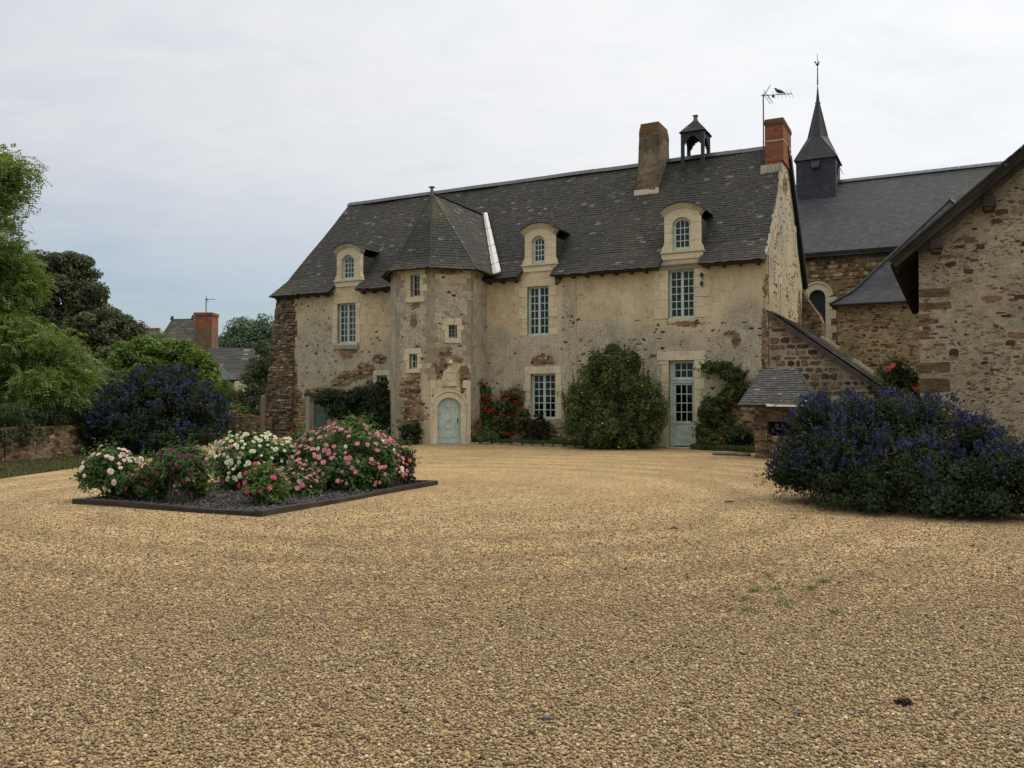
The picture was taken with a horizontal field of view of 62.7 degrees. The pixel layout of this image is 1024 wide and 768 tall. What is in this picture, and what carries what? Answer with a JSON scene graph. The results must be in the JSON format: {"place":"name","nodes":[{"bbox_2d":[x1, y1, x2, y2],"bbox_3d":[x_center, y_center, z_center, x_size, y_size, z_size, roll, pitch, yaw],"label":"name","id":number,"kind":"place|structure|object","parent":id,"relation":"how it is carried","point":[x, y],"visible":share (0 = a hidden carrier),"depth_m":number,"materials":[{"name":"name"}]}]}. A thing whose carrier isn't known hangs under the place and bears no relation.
{"place":"outdoors","nodes":[
{"label":"outdoors","id":0,"kind":"place"},
{"bbox_2d":[0,452,150,478],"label":"grass","id":1,"kind":"structure","parent":0,"point":[21,467],"depth_m":19.99,"materials":[{"name":"green plant"}]},
{"bbox_2d":[146,330,171,340],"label":"bare tree","id":2,"kind":"object","parent":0,"point":[159,336],"visible":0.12,"depth_m":45.01,"materials":[{"name":"green plant"}]},
{"bbox_2d":[142,312,218,355],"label":"village house","id":3,"kind":"structure","parent":0,"point":[201,329],"depth_m":59.54,"materials":[{"name":"stone"}]},
{"bbox_2d":[212,363,249,403],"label":"shed","id":4,"kind":"structure","parent":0,"point":[225,374],"depth_m":44.70,"materials":[{"name":"stone"}]},
{"bbox_2d":[207,348,266,406],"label":"barn house","id":5,"kind":"structure","parent":0,"point":[232,361],"depth_m":52.91,"materials":[{"name":"stone"}]},
{"bbox_2d":[0,437,1023,767],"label":"gravel yard","id":6,"kind":"structure","parent":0,"point":[474,469],"depth_m":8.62,"materials":[{"name":"beige gravel"}]},
{"bbox_2d":[72,355,248,455],"bbox_3d":[-10.506,0.605,25.089,4.909,3.087,4.344,0,-1,19],"label":"ceanothus bush","id":7,"kind":"object","parent":6,"relation":"on","point":[151,411],"visible":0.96,"depth_m":24.20,"materials":[{"name":"blue plant"}]},
{"bbox_2d":[72,480,437,516],"bbox_3d":[-4.120,1.842,14.486,3.737,0.084,4.914,-1,-1,24],"label":"flower bed","id":8,"kind":"object","parent":6,"relation":"on","point":[223,502],"visible":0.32,"depth_m":12.87,"materials":[{"name":"grey gravel"}]},
{"bbox_2d":[66,438,152,498],"bbox_3d":[-6.447,1.380,13.611,1.418,1.028,1.392,0,-1,0],"label":"rose bush","id":9,"kind":"object","parent":8,"relation":"on","point":[102,469],"visible":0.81,"depth_m":13.35,"materials":[{"name":"green plant"}]},
{"bbox_2d":[113,457,168,500],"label":"rose bush","id":10,"kind":"object","parent":8,"relation":"on","point":[136,479],"visible":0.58,"depth_m":13.06,"materials":[{"name":"green plant"}]},
{"bbox_2d":[131,433,222,503],"bbox_3d":[-5.229,1.291,13.031,1.307,1.182,1.239,0,-1,0],"label":"rose bush","id":11,"kind":"object","parent":8,"relation":"on","point":[184,469],"visible":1,"depth_m":12.86,"materials":[{"name":"green plant"}]},
{"bbox_2d":[190,469,213,497],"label":"rose bush","id":12,"kind":"object","parent":8,"relation":"on","point":[202,493],"visible":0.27,"depth_m":13.44,"materials":[{"name":"green plant"}]},
{"bbox_2d":[207,422,298,490],"bbox_3d":[-4.623,1.302,15.140,2.035,1.246,1.840,1,-1,-36],"label":"rose bush","id":13,"kind":"object","parent":8,"relation":"on","point":[238,459],"visible":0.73,"depth_m":14.74,"materials":[{"name":"white plant"}]},
{"bbox_2d":[229,451,296,504],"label":"rose bush","id":14,"kind":"object","parent":8,"relation":"on","point":[265,483],"visible":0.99,"depth_m":12.62,"materials":[{"name":"green plant"}]},
{"bbox_2d":[280,461,331,497],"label":"rose bush","id":15,"kind":"object","parent":8,"relation":"on","point":[302,483],"visible":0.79,"depth_m":13.87,"materials":[{"name":"green plant"}]},
{"bbox_2d":[287,418,331,449],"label":"rose bush","id":16,"kind":"object","parent":8,"relation":"on","point":[299,433],"visible":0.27,"depth_m":16.78,"materials":[{"name":"green plant"}]},
{"bbox_2d":[277,410,413,491],"bbox_3d":[-2.927,1.197,15.101,2.278,1.454,2.264,0,-1,0],"label":"rose bush","id":17,"kind":"object","parent":8,"relation":"on","point":[349,459],"visible":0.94,"depth_m":14.70,"materials":[{"name":"pink plant"}]},
{"bbox_2d":[324,411,386,440],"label":"rose bush","id":18,"kind":"object","parent":8,"relation":"on","point":[351,419],"visible":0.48,"depth_m":15.75,"materials":[{"name":"green plant"}]},
{"bbox_2d":[385,441,421,486],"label":"rose bush","id":19,"kind":"object","parent":8,"relation":"on","point":[408,455],"visible":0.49,"depth_m":15.37,"materials":[{"name":"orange plant"}]},
{"bbox_2d":[239,414,273,437],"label":"garden wall","id":20,"kind":"structure","parent":6,"relation":"on","point":[251,420],"depth_m":36.22,"materials":[{"name":"brown stone"}]},
{"bbox_2d":[260,395,266,434],"bbox_3d":[-10.746,1.391,36.304,0.222,1.841,0.232,0,-1,0],"label":"gate post","id":21,"kind":"object","parent":6,"relation":"on","point":[263,399],"visible":0.8,"depth_m":36.20,"materials":[{"name":"beige stone"}]},
{"bbox_2d":[394,416,422,443],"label":"border plant","id":22,"kind":"object","parent":6,"relation":"on","point":[412,430],"visible":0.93,"depth_m":30.43,"materials":[{"name":"green plant"}]},
{"bbox_2d":[481,442,490,444],"bbox_3d":[-0.944,2.162,30.564,0.385,0.113,0.108,0,-1,0],"label":"kerb stone","id":23,"kind":"object","parent":6,"relation":"on","point":[485,443],"visible":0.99,"depth_m":30.51,"materials":[{"name":"beige stone"}]},
{"bbox_2d":[324,435,754,452],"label":"grass","id":24,"kind":"structure","parent":6,"relation":"on","point":[728,447],"depth_m":28.87,"materials":[{"name":"green plant"}]},
{"bbox_2d":[542,715,554,719],"bbox_3d":[0.182,1.667,4.199,0.053,0.008,0.037,-1,-1,29],"label":"slate chip","id":25,"kind":"object","parent":6,"relation":"on","point":[549,717],"visible":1,"depth_m":4.19,"materials":[{"name":"stone"}]},
{"bbox_2d":[546,339,675,449],"bbox_3d":[3.349,0.270,27.997,4.424,3.859,3.671,0,-1,0],"label":"flowering shrub","id":26,"kind":"object","parent":6,"relation":"on","point":[609,374],"visible":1,"depth_m":27.61,"materials":[{"name":"green plant"}]},
{"bbox_2d":[712,451,737,455],"bbox_3d":[6.267,2.033,24.606,0.773,0.148,0.369,-1,-1,28],"label":"fieldstone","id":27,"kind":"object","parent":6,"relation":"on","point":[724,453],"visible":0.76,"depth_m":24.50,"materials":[{"name":"grey stone"}]},
{"bbox_2d":[737,452,750,455],"bbox_3d":[6.684,2.031,24.197,0.395,0.131,0.265,-1,-1,28],"label":"fieldstone","id":28,"kind":"object","parent":6,"relation":"on","point":[743,454],"visible":0.95,"depth_m":24.11,"materials":[{"name":"grey stone"}]},
{"bbox_2d":[740,604,760,613],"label":"weed","id":29,"kind":"object","parent":6,"relation":"on","point":[750,609],"visible":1,"depth_m":6.36,"materials":[{"name":"green plant"}]},
{"bbox_2d":[748,585,758,592],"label":"weed","id":30,"kind":"object","parent":6,"relation":"on","point":[753,590],"visible":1,"depth_m":7.01,"materials":[{"name":"green plant"}]},
{"bbox_2d":[770,597,797,606],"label":"weed","id":31,"kind":"object","parent":6,"relation":"on","point":[787,604],"visible":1,"depth_m":6.58,"materials":[{"name":"green plant"}]},
{"bbox_2d":[804,585,816,590],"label":"weed","id":32,"kind":"object","parent":6,"relation":"on","point":[809,588],"visible":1,"depth_m":7.10,"materials":[{"name":"green plant"}]},
{"bbox_2d":[817,576,831,582],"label":"weed","id":33,"kind":"object","parent":6,"relation":"on","point":[824,580],"visible":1,"depth_m":7.38,"materials":[{"name":"green plant"}]},
{"bbox_2d":[766,310,886,451],"bbox_3d":[11.402,-0.109,29.395,3.491,4.569,7.145,-1,-1,28],"label":"lean to","id":34,"kind":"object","parent":6,"relation":"on","point":[808,354],"visible":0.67,"depth_m":26.64,"materials":[{"name":"brown stone"}]},
{"bbox_2d":[822,607,844,615],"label":"weed","id":35,"kind":"object","parent":6,"relation":"on","point":[832,611],"visible":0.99,"depth_m":6.32,"materials":[{"name":"green plant"}]},
{"bbox_2d":[739,373,1023,521],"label":"ceanothus bush","id":36,"kind":"object","parent":6,"relation":"on","point":[977,469],"visible":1,"depth_m":12.14,"materials":[{"name":"blue plant"}]},
{"bbox_2d":[874,347,919,449],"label":"rose bush","id":37,"kind":"object","parent":6,"relation":"on","point":[897,371],"visible":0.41,"depth_m":23.27,"materials":[{"name":"green plant"}]},
{"bbox_2d":[893,697,912,706],"bbox_3d":[2.066,1.668,4.418,0.092,0.050,0.078,0,-1,0],"label":"dirt clod","id":38,"kind":"object","parent":6,"relation":"on","point":[903,702],"visible":0.99,"depth_m":4.40,"materials":[{"name":"brown soil"}]},
{"bbox_2d":[888,144,1023,457],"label":"barn","id":39,"kind":"structure","parent":6,"relation":"on","point":[957,267],"depth_m":18.46,"materials":[{"name":"stone"}]},
{"bbox_2d":[0,0,1023,335],"label":"sky","id":40,"kind":"structure","parent":0,"point":[193,150],"materials":[{"name":"white"}]},
{"bbox_2d":[34,451,1017,537],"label":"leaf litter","id":41,"kind":"object","parent":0,"point":[695,519],"visible":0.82,"depth_m":11.23,"materials":[{"name":"brown plant"}]},
{"bbox_2d":[737,368,815,458],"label":"well house","id":42,"kind":"structure","parent":0,"point":[769,388],"depth_m":23.25,"materials":[{"name":"grey stone"}]},
{"label":"lawn","id":43,"kind":"structure","parent":0,"visible":0},
{"bbox_2d":[697,426,732,448],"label":"border plant","id":44,"kind":"object","parent":43,"relation":"on","point":[714,439],"visible":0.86,"depth_m":26.93,"materials":[{"name":"green plant"}]},
{"bbox_2d":[728,424,754,444],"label":"border plant","id":45,"kind":"object","parent":43,"relation":"on","point":[741,435],"visible":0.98,"depth_m":26.67,"materials":[{"name":"green plant"}]},
{"label":"ground","id":46,"kind":"structure","parent":0,"visible":0},
{"bbox_2d":[0,143,112,426],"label":"robinia tree","id":47,"kind":"object","parent":46,"relation":"on","point":[38,360],"visible":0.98,"depth_m":23.40,"materials":[{"name":"green plant"}]},
{"bbox_2d":[0,367,131,427],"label":"leafy shrub","id":48,"kind":"object","parent":46,"relation":"on","point":[94,396],"visible":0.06,"depth_m":28.23,"materials":[{"name":"green plant"}]},
{"bbox_2d":[12,249,149,387],"bbox_3d":[-19.983,-1.844,36.835,9.167,8.428,7.571,0,-1,0],"label":"dark tree","id":49,"kind":"object","parent":46,"relation":"on","point":[106,327],"visible":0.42,"depth_m":37.14,"materials":[{"name":"green plant"}]},
{"bbox_2d":[0,410,239,461],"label":"garden wall","id":50,"kind":"structure","parent":46,"relation":"on","point":[63,442],"depth_m":22.68,"materials":[{"name":"brown stone"}]},
{"bbox_2d":[0,403,108,447],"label":"ivy","id":51,"kind":"object","parent":50,"relation":"on","point":[62,413],"visible":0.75,"depth_m":22.23,"materials":[{"name":"green plant"}]},
{"bbox_2d":[231,416,242,422],"bbox_3d":[-11.560,1.501,35.277,0.460,0.285,0.320,0,-1,0],"label":"metal box","id":52,"kind":"object","parent":50,"relation":"on","point":[236,417],"visible":0.55,"depth_m":35.14,"materials":[{"name":"metal"}]},
{"bbox_2d":[101,334,221,388],"bbox_3d":[-12.910,0.200,31.129,4.431,4.118,3.057,0,-1,0],"label":"bright shrub","id":53,"kind":"object","parent":46,"relation":"on","point":[137,349],"visible":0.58,"depth_m":30.86,"materials":[{"name":"green plant"}]},
{"bbox_2d":[205,378,251,413],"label":"leafy shrub","id":54,"kind":"object","parent":46,"relation":"on","point":[225,388],"visible":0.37,"depth_m":37.51,"materials":[{"name":"green plant"}]},
{"bbox_2d":[218,313,273,358],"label":"broadleaf tree","id":55,"kind":"object","parent":46,"relation":"on","point":[250,333],"visible":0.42,"depth_m":78.42,"materials":[{"name":"green plant"}]},
{"bbox_2d":[230,339,270,415],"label":"leafy shrub","id":56,"kind":"object","parent":46,"relation":"on","point":[255,390],"visible":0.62,"depth_m":42.36,"materials":[{"name":"green plant"}]},
{"bbox_2d":[266,115,825,447],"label":"manor house","id":57,"kind":"structure","parent":46,"relation":"on","point":[432,306],"depth_m":31.01,"materials":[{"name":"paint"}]},
{"bbox_2d":[304,393,326,434],"bbox_3d":[-8.221,1.344,35.915,1.522,1.934,0.326,-1,-1,28],"label":"plank door","id":58,"kind":"structure","parent":57,"relation":"in","point":[319,419],"depth_m":36.05,"materials":[{"name":"blue paint"}]},
{"bbox_2d":[332,296,360,344],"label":"window","id":59,"kind":"structure","parent":57,"relation":"in","point":[349,325],"depth_m":35.42,"materials":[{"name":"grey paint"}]},
{"bbox_2d":[373,370,389,391],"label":"window","id":60,"kind":"structure","parent":57,"relation":"in","point":[386,372],"depth_m":34.33,"materials":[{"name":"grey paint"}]},
{"bbox_2d":[519,279,557,335],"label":"window","id":61,"kind":"structure","parent":57,"relation":"in","point":[542,311],"depth_m":31.28,"materials":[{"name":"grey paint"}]},
{"bbox_2d":[524,366,561,418],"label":"window","id":62,"kind":"structure","parent":57,"relation":"in","point":[546,382],"depth_m":31.15,"materials":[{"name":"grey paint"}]},
{"bbox_2d":[657,351,705,447],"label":"french door","id":63,"kind":"structure","parent":57,"relation":"in","point":[687,398],"depth_m":28.69,"materials":[{"name":"grey paint"}]},
{"bbox_2d":[654,268,709,318],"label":"window","id":64,"kind":"structure","parent":57,"relation":"in","point":[685,301],"depth_m":28.78,"materials":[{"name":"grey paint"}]},
{"bbox_2d":[670,360,693,446],"bbox_3d":[5.840,0.671,28.649,0.880,2.940,0.130,-1,-1,28],"label":"door frame","id":65,"kind":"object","parent":57,"relation":"in","point":[673,379],"depth_m":28.78,"materials":[{"name":"grey paint"}]},
{"bbox_2d":[686,355,753,443],"bbox_3d":[6.909,0.605,27.658,2.402,3.141,1.214,-1,-1,26],"label":"climbing vine","id":66,"kind":"object","parent":57,"relation":"attached to","point":[713,411],"visible":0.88,"depth_m":27.45,"materials":[{"name":"green plant"}]},
{"bbox_2d":[761,86,793,155],"bbox_3d":[9.309,-9.366,29.555,1.132,2.484,0.425,-1,-1,40],"label":"tv antenna","id":67,"kind":"object","parent":57,"relation":"attached to","point":[773,95],"visible":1,"depth_m":29.84,"materials":[{"name":"metal"}]},
{"bbox_2d":[778,277,781,315],"bbox_3d":[9.263,-2.940,29.142,0.132,1.520,0.480,-1,-1,28],"label":"slit window","id":68,"kind":"structure","parent":57,"relation":"in","point":[779,278],"depth_m":29.14,"materials":[{"name":"beige stone"}]},
{"bbox_2d":[794,225,796,256],"bbox_3d":[10.747,-5.450,32.016,0.132,1.150,0.460,-1,-1,28],"label":"slit window","id":69,"kind":"structure","parent":57,"relation":"in","point":[795,228],"depth_m":32.05,"materials":[{"name":"beige stone"}]},
{"bbox_2d":[829,198,955,432],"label":"sacristy","id":70,"kind":"structure","parent":46,"relation":"on","point":[876,317],"depth_m":34.26,"materials":[{"name":"stone"}]},
{"bbox_2d":[794,53,1002,345],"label":"church","id":71,"kind":"structure","parent":46,"relation":"on","point":[856,232],"depth_m":39.08,"materials":[{"name":"stone"}]},
{"bbox_2d":[806,281,836,343],"bbox_3d":[14.156,-2.931,38.909,1.701,3.616,0.300,-1,-1,28],"label":"window","id":72,"kind":"structure","parent":71,"relation":"in","point":[818,293],"depth_m":38.70,"materials":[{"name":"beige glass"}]},
{"label":"lawn","id":73,"kind":"structure","parent":0,"visible":0},
{"bbox_2d":[473,424,499,443],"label":"border plant","id":74,"kind":"object","parent":73,"relation":"on","point":[484,436],"visible":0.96,"depth_m":30.78,"materials":[{"name":"green plant"}]},
{"bbox_2d":[473,378,529,439],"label":"climbing rose","id":75,"kind":"object","parent":73,"relation":"on","point":[499,416],"visible":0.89,"depth_m":31.25,"materials":[{"name":"green plant"}]},
{"bbox_2d":[512,401,532,439],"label":"border plant","id":76,"kind":"object","parent":73,"relation":"on","point":[522,415],"visible":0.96,"depth_m":30.66,"materials":[{"name":"green plant"}]},
{"bbox_2d":[527,411,553,440],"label":"border plant","id":77,"kind":"object","parent":73,"relation":"on","point":[537,428],"visible":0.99,"depth_m":30.25,"materials":[{"name":"green plant"}]},
{"label":"lawn","id":78,"kind":"structure","parent":0,"visible":0},
{"bbox_2d":[309,378,371,425],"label":"climbing shrub","id":79,"kind":"object","parent":78,"relation":"on","point":[342,403],"visible":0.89,"depth_m":34.48,"materials":[{"name":"green plant"}]},
{"bbox_2d":[356,377,390,436],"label":"climbing shrub","id":80,"kind":"object","parent":78,"relation":"on","point":[378,396],"visible":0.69,"depth_m":32.60,"materials":[{"name":"green plant"}]}
]}

